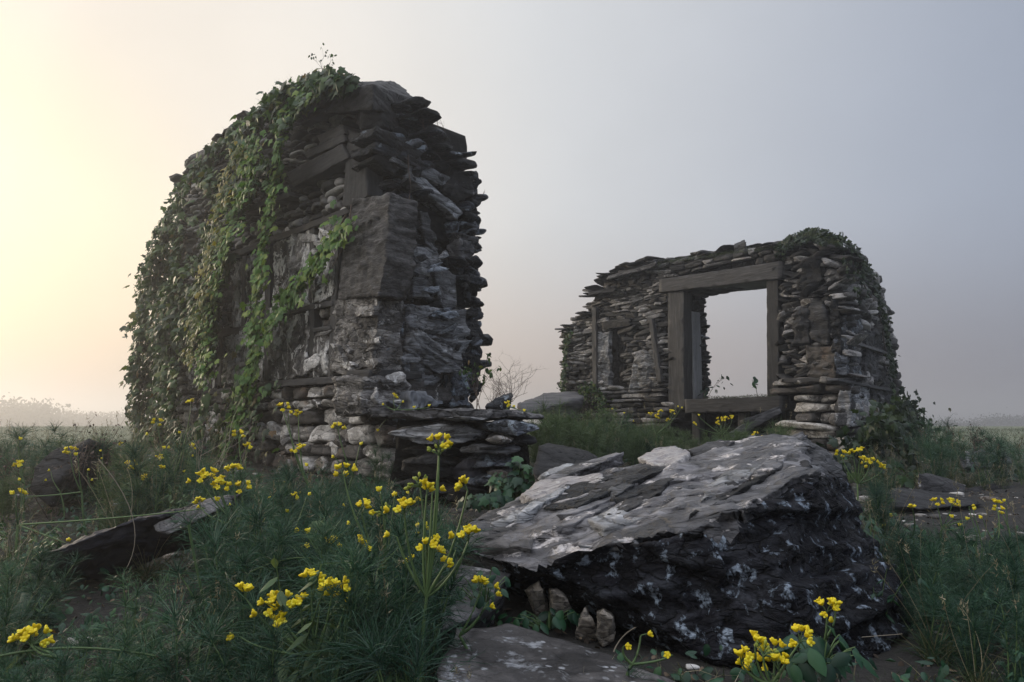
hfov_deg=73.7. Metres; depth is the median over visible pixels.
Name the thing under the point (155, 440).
grass tuft
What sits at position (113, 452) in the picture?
feathery weed
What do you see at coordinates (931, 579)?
feathery weed
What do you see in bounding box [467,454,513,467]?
stacked slate
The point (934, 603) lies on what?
feathery weed
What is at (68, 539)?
yellow flower
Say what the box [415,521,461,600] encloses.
yellow flower
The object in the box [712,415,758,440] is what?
feathery weed
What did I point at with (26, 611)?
feathery weed
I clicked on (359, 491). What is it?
feathery weed
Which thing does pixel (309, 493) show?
yellow flower
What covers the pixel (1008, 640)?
feathery weed
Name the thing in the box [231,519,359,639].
feathery weed
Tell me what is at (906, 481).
leafy plant
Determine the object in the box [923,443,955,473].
feathery weed
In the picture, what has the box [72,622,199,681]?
feathery weed
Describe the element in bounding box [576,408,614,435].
feathery weed
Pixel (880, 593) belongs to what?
leafy weed
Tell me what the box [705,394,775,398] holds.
moss
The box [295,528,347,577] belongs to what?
yellow flower
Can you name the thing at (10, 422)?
tree
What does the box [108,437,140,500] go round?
feathery weed
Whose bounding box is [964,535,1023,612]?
feathery weed
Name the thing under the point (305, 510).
feathery weed
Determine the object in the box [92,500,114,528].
grass tuft
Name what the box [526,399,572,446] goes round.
feathery weed
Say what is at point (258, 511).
feathery weed
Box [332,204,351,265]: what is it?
hanging root
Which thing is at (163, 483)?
grass tuft
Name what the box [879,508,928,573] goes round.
feathery weed
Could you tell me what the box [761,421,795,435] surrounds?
feathery weed
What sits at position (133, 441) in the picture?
grass tuft
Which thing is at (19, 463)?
yellow flower
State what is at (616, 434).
feathery weed
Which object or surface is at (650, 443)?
feathery weed
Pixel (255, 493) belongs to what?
feathery weed
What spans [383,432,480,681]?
yellow flower
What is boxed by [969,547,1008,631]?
grass tuft
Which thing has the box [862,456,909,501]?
feathery weed
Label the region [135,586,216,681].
grass tuft
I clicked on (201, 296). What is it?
ivy
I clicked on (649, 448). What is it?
feathery weed
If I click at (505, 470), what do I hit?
stacked slate
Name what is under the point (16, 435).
feathery weed
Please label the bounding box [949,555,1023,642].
feathery weed
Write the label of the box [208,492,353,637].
feathery weed
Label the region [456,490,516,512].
leafy plant
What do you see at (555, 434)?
feathery weed
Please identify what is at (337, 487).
feathery weed
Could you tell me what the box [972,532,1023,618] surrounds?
feathery weed
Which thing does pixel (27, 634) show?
yellow flower
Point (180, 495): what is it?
yellow flower
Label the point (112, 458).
grass tuft
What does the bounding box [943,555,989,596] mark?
feathery weed
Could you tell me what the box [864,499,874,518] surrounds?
leafy weed
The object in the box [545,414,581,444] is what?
feathery weed
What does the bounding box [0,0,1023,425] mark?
sky
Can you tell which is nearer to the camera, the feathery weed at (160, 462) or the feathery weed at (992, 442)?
the feathery weed at (160, 462)
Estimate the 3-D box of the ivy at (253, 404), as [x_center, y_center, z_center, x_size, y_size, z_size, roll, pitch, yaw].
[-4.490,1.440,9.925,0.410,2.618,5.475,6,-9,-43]
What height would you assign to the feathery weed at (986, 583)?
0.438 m
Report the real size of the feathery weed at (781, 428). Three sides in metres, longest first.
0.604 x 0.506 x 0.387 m
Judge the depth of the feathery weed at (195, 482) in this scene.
4.31 m
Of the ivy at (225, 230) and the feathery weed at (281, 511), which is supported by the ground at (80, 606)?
the feathery weed at (281, 511)
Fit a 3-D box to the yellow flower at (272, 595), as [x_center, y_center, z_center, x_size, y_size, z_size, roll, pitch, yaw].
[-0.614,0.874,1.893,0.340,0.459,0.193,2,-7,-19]
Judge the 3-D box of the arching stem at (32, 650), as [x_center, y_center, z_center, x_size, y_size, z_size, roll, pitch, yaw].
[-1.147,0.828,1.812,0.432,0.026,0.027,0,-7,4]
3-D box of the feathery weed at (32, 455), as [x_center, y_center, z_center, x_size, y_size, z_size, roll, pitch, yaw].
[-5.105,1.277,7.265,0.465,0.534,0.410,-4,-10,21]
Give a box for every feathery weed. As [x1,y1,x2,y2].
[0,420,70,489]
[0,433,35,501]
[0,436,26,474]
[0,463,33,520]
[0,555,36,647]
[0,558,20,601]
[0,575,72,671]
[0,636,95,681]
[0,639,28,681]
[8,547,72,598]
[12,541,96,635]
[15,438,43,478]
[22,625,147,681]
[25,440,58,484]
[28,442,51,461]
[34,433,79,501]
[36,613,133,681]
[48,431,116,447]
[68,427,127,506]
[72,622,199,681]
[86,604,210,681]
[88,461,147,530]
[94,436,130,479]
[100,564,181,672]
[102,435,200,522]
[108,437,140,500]
[109,447,175,510]
[111,432,151,478]
[116,573,254,681]
[131,461,164,505]
[143,446,214,511]
[143,448,174,481]
[144,534,289,681]
[158,443,179,474]
[161,499,291,667]
[165,490,262,626]
[166,422,215,488]
[166,488,275,593]
[172,447,210,485]
[175,464,218,506]
[177,485,248,528]
[178,441,232,494]
[180,611,326,681]
[181,460,258,506]
[184,513,227,574]
[190,465,244,499]
[190,502,264,586]
[196,494,312,618]
[203,557,287,641]
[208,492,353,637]
[209,563,310,681]
[221,510,375,669]
[224,496,296,555]
[229,471,269,500]
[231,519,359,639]
[232,478,272,532]
[239,477,322,529]
[239,495,374,629]
[242,477,301,506]
[242,485,308,534]
[253,470,350,583]
[254,458,315,534]
[258,536,390,681]
[259,461,305,505]
[262,518,310,591]
[268,511,363,663]
[282,531,465,681]
[284,469,348,522]
[292,481,386,569]
[293,488,344,547]
[295,477,351,515]
[297,469,335,517]
[299,507,370,566]
[301,545,425,678]
[304,516,453,681]
[304,594,513,681]
[308,491,372,532]
[308,567,491,681]
[309,482,375,517]
[313,458,366,500]
[315,510,448,674]
[326,487,383,541]
[333,493,373,548]
[333,512,377,565]
[343,474,399,541]
[344,472,398,529]
[350,485,433,573]
[359,509,394,542]
[361,531,438,585]
[363,441,392,486]
[367,509,496,681]
[373,477,457,561]
[381,506,457,617]
[383,455,398,484]
[386,563,460,656]
[410,508,490,566]
[521,408,571,463]
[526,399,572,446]
[528,394,585,435]
[528,431,549,464]
[537,424,562,444]
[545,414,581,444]
[561,411,601,448]
[566,407,611,457]
[570,408,596,444]
[572,427,603,456]
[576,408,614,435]
[582,411,622,455]
[593,437,626,459]
[596,423,620,455]
[610,423,637,453]
[611,411,635,444]
[614,428,636,460]
[617,420,657,464]
[624,419,647,443]
[632,434,659,454]
[637,428,663,454]
[643,424,663,448]
[653,428,691,447]
[662,420,695,449]
[682,434,708,448]
[700,431,724,443]
[710,428,750,440]
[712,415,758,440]
[760,415,788,434]
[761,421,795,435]
[767,420,793,435]
[859,473,895,511]
[860,484,890,517]
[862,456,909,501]
[863,483,902,541]
[873,526,937,613]
[878,523,970,604]
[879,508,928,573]
[895,583,923,626]
[896,583,981,664]
[901,539,965,643]
[902,431,939,473]
[903,417,949,463]
[909,514,991,588]
[911,560,934,594]
[915,427,959,480]
[920,583,1015,669]
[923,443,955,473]
[925,414,964,460]
[935,588,999,680]
[937,559,999,617]
[941,446,961,472]
[942,426,976,471]
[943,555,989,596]
[947,587,965,628]
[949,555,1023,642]
[949,572,1017,655]
[954,551,1023,627]
[958,446,1006,486]
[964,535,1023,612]
[966,422,988,451]
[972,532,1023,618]
[975,440,1007,473]
[976,428,1013,453]
[976,435,1010,467]
[978,437,1016,479]
[979,538,1023,595]
[979,578,1023,681]
[1001,518,1023,566]
[1002,441,1023,484]
[1009,585,1023,634]
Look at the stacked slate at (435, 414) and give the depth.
5.78 m
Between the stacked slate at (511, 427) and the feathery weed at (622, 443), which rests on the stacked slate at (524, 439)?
the stacked slate at (511, 427)
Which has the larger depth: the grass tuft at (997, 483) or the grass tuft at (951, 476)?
the grass tuft at (951, 476)
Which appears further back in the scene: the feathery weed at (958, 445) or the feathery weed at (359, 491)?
the feathery weed at (958, 445)
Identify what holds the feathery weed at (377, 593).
on the ground at (80, 606)
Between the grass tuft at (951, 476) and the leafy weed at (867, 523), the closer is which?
the leafy weed at (867, 523)
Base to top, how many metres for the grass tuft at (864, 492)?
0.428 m
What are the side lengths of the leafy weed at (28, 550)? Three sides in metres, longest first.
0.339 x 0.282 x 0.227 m
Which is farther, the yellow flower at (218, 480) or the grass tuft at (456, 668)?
the yellow flower at (218, 480)
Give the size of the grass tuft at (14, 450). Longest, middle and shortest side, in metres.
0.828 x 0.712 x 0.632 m
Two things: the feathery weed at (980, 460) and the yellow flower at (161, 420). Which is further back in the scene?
the feathery weed at (980, 460)
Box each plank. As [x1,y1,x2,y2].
[729,408,781,438]
[740,406,780,423]
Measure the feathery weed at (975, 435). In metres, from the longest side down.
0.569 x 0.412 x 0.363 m
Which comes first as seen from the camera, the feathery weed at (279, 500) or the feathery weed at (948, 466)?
the feathery weed at (279, 500)
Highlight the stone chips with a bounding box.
[10,445,1023,674]
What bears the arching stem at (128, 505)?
on the ground at (80, 606)
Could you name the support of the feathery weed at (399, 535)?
on the ground at (80, 606)
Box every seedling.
[698,374,732,398]
[752,377,757,395]
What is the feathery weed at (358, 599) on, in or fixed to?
on the ground at (80, 606)
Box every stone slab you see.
[33,494,241,582]
[154,494,231,533]
[418,565,510,645]
[437,623,674,681]
[517,391,583,421]
[533,443,597,481]
[873,488,982,511]
[918,473,965,492]
[959,450,1012,469]
[967,484,1018,492]
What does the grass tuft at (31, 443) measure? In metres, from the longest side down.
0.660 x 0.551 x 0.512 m
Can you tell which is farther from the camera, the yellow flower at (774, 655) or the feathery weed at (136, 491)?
the feathery weed at (136, 491)
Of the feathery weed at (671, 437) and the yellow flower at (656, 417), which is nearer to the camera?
the yellow flower at (656, 417)
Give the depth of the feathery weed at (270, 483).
4.33 m
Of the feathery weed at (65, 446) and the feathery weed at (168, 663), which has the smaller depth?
the feathery weed at (168, 663)
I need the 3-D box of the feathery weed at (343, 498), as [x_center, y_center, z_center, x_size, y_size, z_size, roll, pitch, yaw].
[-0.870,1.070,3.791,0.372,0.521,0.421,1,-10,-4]
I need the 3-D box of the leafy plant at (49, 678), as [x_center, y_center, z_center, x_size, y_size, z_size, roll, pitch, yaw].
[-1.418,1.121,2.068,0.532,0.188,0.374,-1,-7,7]
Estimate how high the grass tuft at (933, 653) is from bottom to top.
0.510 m
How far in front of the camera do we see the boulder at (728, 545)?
2.83 m
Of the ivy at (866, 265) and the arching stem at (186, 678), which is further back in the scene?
the ivy at (866, 265)
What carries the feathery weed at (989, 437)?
on the ground at (80, 606)
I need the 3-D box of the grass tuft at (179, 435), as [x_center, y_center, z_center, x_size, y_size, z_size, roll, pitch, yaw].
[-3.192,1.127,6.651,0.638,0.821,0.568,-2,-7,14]
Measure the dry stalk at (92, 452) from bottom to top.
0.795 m
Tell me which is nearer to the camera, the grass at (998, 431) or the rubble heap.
the rubble heap
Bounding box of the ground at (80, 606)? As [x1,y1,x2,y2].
[0,426,1023,681]
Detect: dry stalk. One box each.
[0,438,104,518]
[1,448,33,504]
[71,411,128,504]
[73,412,168,514]
[949,421,989,451]
[969,430,1023,474]
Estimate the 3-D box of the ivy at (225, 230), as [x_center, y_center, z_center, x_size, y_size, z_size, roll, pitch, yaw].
[-3.765,-1.189,9.105,0.696,3.747,3.700,5,-8,-34]
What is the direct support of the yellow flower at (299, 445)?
on the ground at (80, 606)
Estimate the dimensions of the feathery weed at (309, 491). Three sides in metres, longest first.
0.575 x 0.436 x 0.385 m
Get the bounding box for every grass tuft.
[0,457,38,512]
[0,496,39,559]
[0,519,33,596]
[0,520,42,652]
[0,525,32,585]
[0,533,48,612]
[4,420,31,489]
[8,424,53,480]
[11,437,47,486]
[65,441,172,533]
[86,413,144,480]
[86,457,128,523]
[87,461,138,529]
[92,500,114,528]
[97,419,136,499]
[98,406,161,502]
[106,490,193,581]
[110,409,148,465]
[111,427,192,524]
[126,403,163,461]
[134,426,158,461]
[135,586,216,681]
[137,471,175,513]
[153,417,234,493]
[161,422,191,505]
[162,417,208,483]
[162,443,188,508]
[177,569,258,681]
[203,497,262,624]
[222,451,264,500]
[254,479,312,593]
[260,445,319,500]
[297,561,349,677]
[306,465,321,516]
[319,491,412,529]
[329,491,458,549]
[336,478,411,515]
[350,515,434,680]
[408,646,470,680]
[628,405,675,447]
[852,463,889,506]
[863,461,901,521]
[864,464,920,555]
[867,495,901,563]
[869,539,997,674]
[873,476,914,539]
[876,447,910,487]
[896,523,946,626]
[900,431,927,473]
[926,428,969,479]
[928,478,992,591]
[933,592,1019,681]
[951,435,998,487]
[968,456,1000,490]
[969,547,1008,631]
[988,462,1012,488]
[989,559,1023,651]
[992,492,1023,608]
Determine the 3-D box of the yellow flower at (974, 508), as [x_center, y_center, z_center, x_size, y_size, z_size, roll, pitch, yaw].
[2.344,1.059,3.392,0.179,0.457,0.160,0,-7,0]
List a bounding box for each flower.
[2,490,204,566]
[7,437,33,522]
[7,623,90,681]
[8,478,33,549]
[18,446,94,535]
[43,469,68,517]
[85,468,102,529]
[99,450,114,497]
[124,398,193,508]
[129,465,143,517]
[150,465,165,512]
[171,470,185,508]
[179,398,257,499]
[179,443,195,498]
[186,463,264,557]
[226,568,350,681]
[232,429,252,503]
[277,402,314,492]
[282,492,310,582]
[283,491,298,566]
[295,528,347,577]
[330,422,362,505]
[333,462,408,667]
[376,393,430,430]
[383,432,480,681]
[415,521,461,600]
[439,575,501,656]
[504,400,525,411]
[608,630,672,679]
[612,408,633,452]
[648,405,682,447]
[693,414,733,439]
[733,623,814,681]
[811,596,853,679]
[834,446,885,519]
[899,504,925,562]
[922,497,969,541]
[968,507,991,569]
[969,504,987,568]
[979,498,1002,560]
[979,505,1004,564]
[995,499,1015,553]
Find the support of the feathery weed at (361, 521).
on the ground at (80, 606)
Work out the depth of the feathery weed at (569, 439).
8.54 m
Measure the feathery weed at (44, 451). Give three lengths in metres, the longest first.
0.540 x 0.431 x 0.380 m
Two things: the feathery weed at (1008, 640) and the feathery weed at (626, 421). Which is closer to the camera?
the feathery weed at (1008, 640)
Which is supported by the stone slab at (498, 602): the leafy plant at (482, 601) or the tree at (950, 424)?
the leafy plant at (482, 601)
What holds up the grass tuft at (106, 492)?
on the ground at (80, 606)
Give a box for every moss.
[630,241,777,273]
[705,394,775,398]
[781,232,844,253]
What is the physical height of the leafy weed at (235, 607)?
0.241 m
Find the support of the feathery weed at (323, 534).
on the ground at (80, 606)
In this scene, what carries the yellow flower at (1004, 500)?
on the ground at (80, 606)
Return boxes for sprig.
[308,43,336,68]
[459,352,501,408]
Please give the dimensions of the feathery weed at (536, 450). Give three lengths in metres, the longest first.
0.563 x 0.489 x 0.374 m
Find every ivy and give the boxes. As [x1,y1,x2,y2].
[119,64,363,456]
[178,136,263,369]
[188,118,276,391]
[201,345,280,466]
[217,200,357,459]
[239,77,315,350]
[557,327,616,418]
[773,227,845,260]
[816,386,957,486]
[834,232,899,404]
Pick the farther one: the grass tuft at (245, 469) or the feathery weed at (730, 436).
the feathery weed at (730, 436)
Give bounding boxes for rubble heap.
[386,419,531,499]
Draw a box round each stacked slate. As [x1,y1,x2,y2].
[369,408,543,421]
[387,478,454,497]
[388,421,491,444]
[401,453,460,477]
[402,445,460,455]
[442,482,493,500]
[443,416,487,421]
[450,456,491,480]
[460,443,520,455]
[466,473,510,485]
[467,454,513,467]
[481,419,538,435]
[485,432,513,444]
[486,466,512,478]
[506,434,536,445]
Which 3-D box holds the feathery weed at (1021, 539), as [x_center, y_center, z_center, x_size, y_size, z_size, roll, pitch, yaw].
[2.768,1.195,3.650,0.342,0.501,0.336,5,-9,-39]
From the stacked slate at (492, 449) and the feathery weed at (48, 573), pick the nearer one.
the feathery weed at (48, 573)
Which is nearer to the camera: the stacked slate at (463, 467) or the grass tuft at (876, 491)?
the grass tuft at (876, 491)
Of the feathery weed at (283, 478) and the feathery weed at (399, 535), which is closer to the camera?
the feathery weed at (399, 535)
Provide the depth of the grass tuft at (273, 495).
3.22 m
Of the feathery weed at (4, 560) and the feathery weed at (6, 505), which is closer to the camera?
the feathery weed at (4, 560)
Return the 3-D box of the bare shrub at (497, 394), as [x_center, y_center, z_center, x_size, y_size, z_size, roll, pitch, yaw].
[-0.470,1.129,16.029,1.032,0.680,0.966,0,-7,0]
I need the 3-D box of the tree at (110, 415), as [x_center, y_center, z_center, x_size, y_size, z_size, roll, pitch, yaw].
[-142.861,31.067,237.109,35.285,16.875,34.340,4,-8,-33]
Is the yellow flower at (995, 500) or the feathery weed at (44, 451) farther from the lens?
the feathery weed at (44, 451)
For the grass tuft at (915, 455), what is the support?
on the ground at (80, 606)
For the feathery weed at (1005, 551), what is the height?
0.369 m
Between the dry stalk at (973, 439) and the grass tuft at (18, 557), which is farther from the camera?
the dry stalk at (973, 439)
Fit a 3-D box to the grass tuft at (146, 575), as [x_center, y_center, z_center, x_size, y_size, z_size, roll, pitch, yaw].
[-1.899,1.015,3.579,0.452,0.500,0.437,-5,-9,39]
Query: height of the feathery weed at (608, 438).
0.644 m
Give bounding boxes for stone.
[485,393,512,409]
[524,580,549,615]
[548,587,571,617]
[575,606,597,641]
[596,608,615,646]
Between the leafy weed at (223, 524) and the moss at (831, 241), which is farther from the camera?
the moss at (831, 241)
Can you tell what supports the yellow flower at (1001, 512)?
on the ground at (80, 606)
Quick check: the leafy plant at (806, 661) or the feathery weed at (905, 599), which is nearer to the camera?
the leafy plant at (806, 661)
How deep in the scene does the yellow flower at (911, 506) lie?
3.72 m
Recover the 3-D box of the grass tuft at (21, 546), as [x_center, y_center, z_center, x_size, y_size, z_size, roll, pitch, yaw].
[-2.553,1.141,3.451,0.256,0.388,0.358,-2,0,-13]
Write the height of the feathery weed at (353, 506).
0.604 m
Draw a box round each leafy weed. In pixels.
[0,526,50,588]
[0,597,55,681]
[27,524,66,566]
[38,623,72,664]
[48,523,87,548]
[107,628,132,665]
[124,477,181,518]
[156,484,195,510]
[201,598,246,634]
[213,507,247,580]
[245,523,287,591]
[259,547,407,681]
[359,504,412,547]
[859,515,886,558]
[862,515,889,556]
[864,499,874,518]
[871,570,910,623]
[914,569,992,657]
[1000,631,1023,681]
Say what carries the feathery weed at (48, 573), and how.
on the ground at (80, 606)
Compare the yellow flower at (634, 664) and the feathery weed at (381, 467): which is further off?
the feathery weed at (381, 467)
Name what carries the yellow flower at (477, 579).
on the ground at (80, 606)
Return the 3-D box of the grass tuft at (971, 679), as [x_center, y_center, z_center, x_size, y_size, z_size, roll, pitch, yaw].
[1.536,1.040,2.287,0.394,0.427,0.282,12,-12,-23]
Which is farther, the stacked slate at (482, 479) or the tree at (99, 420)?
the tree at (99, 420)
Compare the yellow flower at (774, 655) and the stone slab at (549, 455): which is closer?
the yellow flower at (774, 655)
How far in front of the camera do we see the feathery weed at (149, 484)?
5.38 m
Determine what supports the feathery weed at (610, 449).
on the ground at (80, 606)
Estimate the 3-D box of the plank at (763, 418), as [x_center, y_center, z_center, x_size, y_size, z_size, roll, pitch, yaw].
[3.406,1.190,9.637,0.808,0.472,0.232,0,-7,0]
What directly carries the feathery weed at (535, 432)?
on the ground at (80, 606)
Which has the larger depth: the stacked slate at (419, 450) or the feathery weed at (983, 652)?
the stacked slate at (419, 450)
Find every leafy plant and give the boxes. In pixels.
[0,593,65,631]
[24,670,137,681]
[304,520,332,545]
[450,567,510,611]
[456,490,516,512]
[484,456,534,498]
[504,607,580,634]
[776,625,879,681]
[847,461,935,488]
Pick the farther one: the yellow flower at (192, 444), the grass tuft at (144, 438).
the grass tuft at (144, 438)
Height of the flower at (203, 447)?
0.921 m
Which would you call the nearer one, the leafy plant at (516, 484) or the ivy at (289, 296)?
the leafy plant at (516, 484)
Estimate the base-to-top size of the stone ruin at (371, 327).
6.708 m
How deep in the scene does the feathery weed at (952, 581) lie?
3.02 m
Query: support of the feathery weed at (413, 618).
on the ground at (80, 606)
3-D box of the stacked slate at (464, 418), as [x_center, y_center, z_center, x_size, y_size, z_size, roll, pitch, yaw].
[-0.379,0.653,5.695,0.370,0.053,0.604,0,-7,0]
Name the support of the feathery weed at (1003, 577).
on the ground at (80, 606)
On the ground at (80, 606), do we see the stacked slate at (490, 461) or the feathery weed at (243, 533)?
the feathery weed at (243, 533)
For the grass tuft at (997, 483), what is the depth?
7.08 m
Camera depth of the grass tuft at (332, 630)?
2.29 m
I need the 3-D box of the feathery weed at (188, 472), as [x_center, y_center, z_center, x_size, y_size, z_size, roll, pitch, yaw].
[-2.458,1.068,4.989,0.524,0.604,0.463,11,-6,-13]
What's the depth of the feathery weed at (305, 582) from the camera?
2.18 m
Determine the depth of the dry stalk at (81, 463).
5.10 m
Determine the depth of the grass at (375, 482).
7.75 m
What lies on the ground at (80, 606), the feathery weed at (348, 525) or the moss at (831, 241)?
the feathery weed at (348, 525)
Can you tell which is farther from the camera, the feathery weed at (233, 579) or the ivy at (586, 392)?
the ivy at (586, 392)
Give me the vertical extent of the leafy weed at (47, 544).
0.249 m
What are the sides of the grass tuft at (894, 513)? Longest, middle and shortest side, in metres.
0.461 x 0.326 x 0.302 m
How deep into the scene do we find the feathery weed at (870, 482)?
5.46 m
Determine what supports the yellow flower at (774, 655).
on the ground at (80, 606)
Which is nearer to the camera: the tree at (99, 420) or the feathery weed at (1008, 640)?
the feathery weed at (1008, 640)
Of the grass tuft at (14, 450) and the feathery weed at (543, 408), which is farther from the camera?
the feathery weed at (543, 408)
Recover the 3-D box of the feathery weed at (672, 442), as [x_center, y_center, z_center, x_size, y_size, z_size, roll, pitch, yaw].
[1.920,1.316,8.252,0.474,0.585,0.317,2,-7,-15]
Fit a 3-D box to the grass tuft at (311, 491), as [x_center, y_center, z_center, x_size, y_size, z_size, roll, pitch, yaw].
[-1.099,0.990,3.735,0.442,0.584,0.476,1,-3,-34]
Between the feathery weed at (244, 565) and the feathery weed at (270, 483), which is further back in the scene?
the feathery weed at (270, 483)
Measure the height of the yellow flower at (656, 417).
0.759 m
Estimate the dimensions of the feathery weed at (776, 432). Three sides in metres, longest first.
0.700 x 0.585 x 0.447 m
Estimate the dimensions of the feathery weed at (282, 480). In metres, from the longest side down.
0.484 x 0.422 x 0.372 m
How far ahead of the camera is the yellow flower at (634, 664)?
2.09 m
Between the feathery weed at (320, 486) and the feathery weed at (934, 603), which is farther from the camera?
the feathery weed at (320, 486)
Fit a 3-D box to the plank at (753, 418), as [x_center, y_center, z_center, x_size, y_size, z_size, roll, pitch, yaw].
[3.512,1.048,9.651,0.577,0.271,0.228,0,-7,0]
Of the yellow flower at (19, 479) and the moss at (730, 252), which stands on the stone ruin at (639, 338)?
the moss at (730, 252)
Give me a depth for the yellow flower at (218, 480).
3.22 m
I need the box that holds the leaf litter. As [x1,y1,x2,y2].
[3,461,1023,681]
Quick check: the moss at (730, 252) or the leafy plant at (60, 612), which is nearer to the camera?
the leafy plant at (60, 612)
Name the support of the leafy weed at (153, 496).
on the ground at (80, 606)
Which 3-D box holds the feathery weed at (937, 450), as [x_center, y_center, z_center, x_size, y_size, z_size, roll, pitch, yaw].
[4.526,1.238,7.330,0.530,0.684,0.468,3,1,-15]
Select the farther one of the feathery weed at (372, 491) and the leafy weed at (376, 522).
the feathery weed at (372, 491)
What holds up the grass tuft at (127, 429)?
on the ground at (80, 606)
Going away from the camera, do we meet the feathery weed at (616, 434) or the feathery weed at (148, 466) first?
the feathery weed at (148, 466)
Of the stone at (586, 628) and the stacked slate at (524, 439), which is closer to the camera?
the stone at (586, 628)
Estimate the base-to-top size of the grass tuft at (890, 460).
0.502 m
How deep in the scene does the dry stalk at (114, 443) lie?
5.62 m
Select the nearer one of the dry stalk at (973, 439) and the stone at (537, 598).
the stone at (537, 598)
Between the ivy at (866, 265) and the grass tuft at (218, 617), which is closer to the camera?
the grass tuft at (218, 617)
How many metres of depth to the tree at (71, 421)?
207.20 m
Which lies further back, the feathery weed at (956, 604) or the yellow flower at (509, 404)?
the yellow flower at (509, 404)
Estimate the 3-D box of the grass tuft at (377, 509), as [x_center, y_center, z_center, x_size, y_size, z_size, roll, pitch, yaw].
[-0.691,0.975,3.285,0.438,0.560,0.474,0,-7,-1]
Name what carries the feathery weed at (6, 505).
on the ground at (80, 606)
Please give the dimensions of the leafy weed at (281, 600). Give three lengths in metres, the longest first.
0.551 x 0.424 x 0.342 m
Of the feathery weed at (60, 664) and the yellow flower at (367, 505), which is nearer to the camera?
the feathery weed at (60, 664)
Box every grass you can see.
[0,424,1023,446]
[0,437,1023,540]
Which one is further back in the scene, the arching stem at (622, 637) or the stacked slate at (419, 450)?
the stacked slate at (419, 450)
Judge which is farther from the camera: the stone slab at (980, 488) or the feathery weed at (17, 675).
the stone slab at (980, 488)
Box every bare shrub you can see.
[478,377,510,402]
[483,349,544,401]
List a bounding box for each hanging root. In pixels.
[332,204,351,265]
[407,155,410,198]
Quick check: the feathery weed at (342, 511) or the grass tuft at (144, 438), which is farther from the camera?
the grass tuft at (144, 438)
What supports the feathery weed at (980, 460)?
on the ground at (80, 606)
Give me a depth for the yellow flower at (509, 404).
5.96 m
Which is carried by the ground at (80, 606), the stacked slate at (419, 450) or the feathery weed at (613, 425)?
the feathery weed at (613, 425)
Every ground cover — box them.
[0,439,1023,525]
[0,501,1023,681]
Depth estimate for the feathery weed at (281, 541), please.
2.45 m
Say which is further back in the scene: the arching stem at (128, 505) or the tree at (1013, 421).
the tree at (1013, 421)
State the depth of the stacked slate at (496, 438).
5.51 m
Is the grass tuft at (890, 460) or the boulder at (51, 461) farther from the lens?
the grass tuft at (890, 460)
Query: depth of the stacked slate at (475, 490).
5.45 m
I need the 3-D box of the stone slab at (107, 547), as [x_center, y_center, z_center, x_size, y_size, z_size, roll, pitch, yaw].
[-1.932,1.036,3.622,1.001,0.409,0.363,5,-8,-37]
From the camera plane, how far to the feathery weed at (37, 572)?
2.82 m
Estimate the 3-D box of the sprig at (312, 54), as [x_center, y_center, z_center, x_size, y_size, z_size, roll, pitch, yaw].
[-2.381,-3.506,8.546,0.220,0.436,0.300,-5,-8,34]
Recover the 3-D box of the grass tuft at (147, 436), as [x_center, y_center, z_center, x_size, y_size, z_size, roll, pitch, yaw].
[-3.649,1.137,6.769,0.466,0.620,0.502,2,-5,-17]
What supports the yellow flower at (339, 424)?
on the ground at (80, 606)
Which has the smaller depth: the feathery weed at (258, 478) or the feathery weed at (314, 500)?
the feathery weed at (314, 500)
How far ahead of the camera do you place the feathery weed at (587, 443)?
8.18 m
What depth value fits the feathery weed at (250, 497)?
4.22 m
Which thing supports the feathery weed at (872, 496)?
on the ground at (80, 606)
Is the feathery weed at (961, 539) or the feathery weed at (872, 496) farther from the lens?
the feathery weed at (872, 496)
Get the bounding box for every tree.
[0,392,76,425]
[0,400,48,425]
[52,409,87,425]
[59,407,126,425]
[61,411,112,425]
[71,411,133,425]
[922,414,983,425]
[926,416,1004,425]
[972,407,1023,425]
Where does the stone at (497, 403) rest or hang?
on the stacked slate at (435, 414)
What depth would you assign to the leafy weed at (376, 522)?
3.40 m
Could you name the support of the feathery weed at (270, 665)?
on the ground at (80, 606)
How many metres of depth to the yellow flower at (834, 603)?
2.25 m
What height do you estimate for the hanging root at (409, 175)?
0.956 m
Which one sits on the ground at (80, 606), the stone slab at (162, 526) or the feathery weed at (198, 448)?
the feathery weed at (198, 448)
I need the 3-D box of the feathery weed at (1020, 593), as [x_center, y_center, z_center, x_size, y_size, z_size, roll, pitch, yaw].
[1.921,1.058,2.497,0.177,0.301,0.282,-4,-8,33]
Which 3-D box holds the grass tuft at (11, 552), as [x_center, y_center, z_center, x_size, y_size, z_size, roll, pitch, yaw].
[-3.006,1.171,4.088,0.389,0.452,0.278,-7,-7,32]
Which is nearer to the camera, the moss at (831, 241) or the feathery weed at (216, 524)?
the feathery weed at (216, 524)
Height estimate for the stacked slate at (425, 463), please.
0.216 m
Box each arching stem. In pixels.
[0,647,156,657]
[98,459,134,568]
[157,656,190,681]
[187,524,217,647]
[251,557,337,571]
[613,627,635,651]
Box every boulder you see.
[29,438,110,506]
[454,432,913,671]
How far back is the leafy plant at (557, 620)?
2.77 m
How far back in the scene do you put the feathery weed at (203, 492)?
4.17 m
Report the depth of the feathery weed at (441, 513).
3.28 m
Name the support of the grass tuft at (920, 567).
on the ground at (80, 606)
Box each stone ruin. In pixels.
[155,80,492,482]
[555,237,901,455]
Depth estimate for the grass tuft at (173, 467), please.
5.23 m

